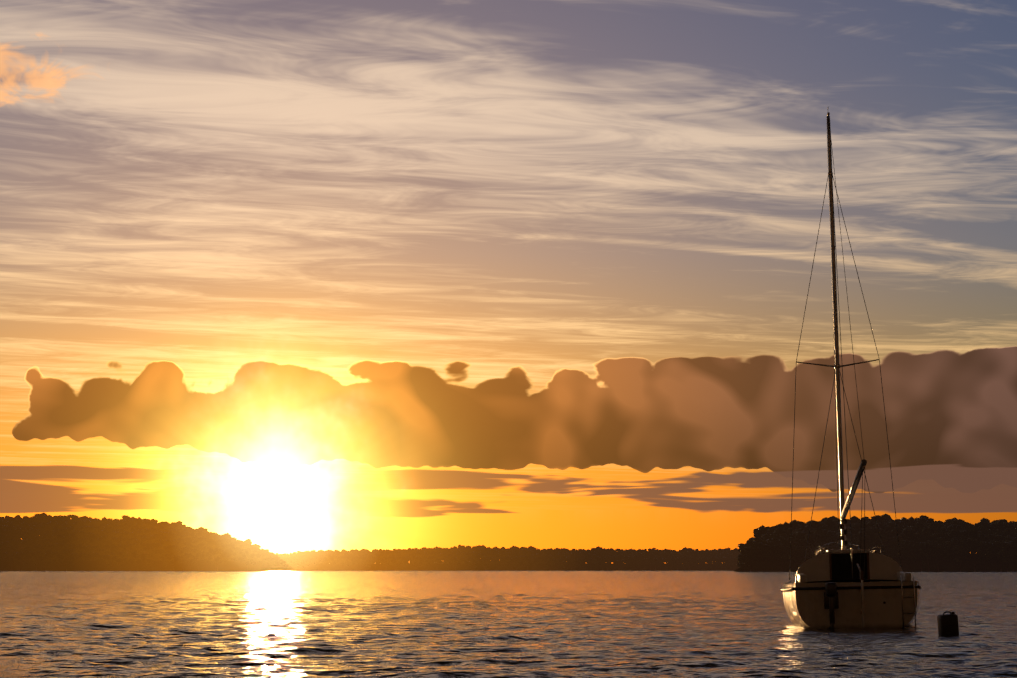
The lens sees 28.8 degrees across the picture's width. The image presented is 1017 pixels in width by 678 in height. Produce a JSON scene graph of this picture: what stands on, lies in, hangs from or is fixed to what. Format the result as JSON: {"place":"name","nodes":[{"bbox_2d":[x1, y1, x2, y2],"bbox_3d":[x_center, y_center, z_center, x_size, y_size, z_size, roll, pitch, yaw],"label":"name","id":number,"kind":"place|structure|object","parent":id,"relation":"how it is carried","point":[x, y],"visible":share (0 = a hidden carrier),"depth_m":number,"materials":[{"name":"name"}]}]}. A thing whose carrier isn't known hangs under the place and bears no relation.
{"place":"outdoors","nodes":[
{"label":"outdoors","id":0,"kind":"place"},
{"bbox_2d":[0,513,292,570],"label":"shore terrain","id":1,"kind":"structure","parent":0,"point":[43,542],"depth_m":1972.13,"materials":[{"name":"green plant"}]},
{"bbox_2d":[274,545,739,570],"bbox_3d":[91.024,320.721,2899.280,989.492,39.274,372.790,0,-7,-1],"label":"shore terrain","id":2,"kind":"structure","parent":0,"point":[482,558],"depth_m":2781.01,"materials":[{"name":"green plant"}]},
{"bbox_2d":[0,571,1016,677],"bbox_3d":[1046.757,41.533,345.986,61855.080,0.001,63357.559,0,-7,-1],"label":"water","id":3,"kind":"structure","parent":0,"point":[393,624],"depth_m":37.79,"materials":[{"name":"blue liquid"}]},
{"bbox_2d":[781,112,921,628],"bbox_3d":[7.050,0.575,42.109,2.824,11.637,7.418,-2,-6,7],"label":"sailboat","id":4,"kind":"object","parent":3,"relation":"on","point":[844,587],"visible":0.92,"depth_m":39.80,"materials":[{"name":"grey plastic"}]},
{"bbox_2d":[937,611,958,635],"bbox_3d":[7.657,5.460,34.257,0.330,1.488,0.219,-4,-2,-12],"label":"mooring float","id":5,"kind":"object","parent":3,"relation":"in","point":[948,624],"visible":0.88,"depth_m":34.18,"materials":[{"name":"plastic"}]},
{"bbox_2d":[0,0,1016,562],"label":"sky","id":6,"kind":"structure","parent":0,"point":[283,276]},
{"bbox_2d":[734,514,1016,571],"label":"headland terrain","id":7,"kind":"structure","parent":0,"point":[927,544],"depth_m":1181.42,"materials":[{"name":"green plant"}]}
]}

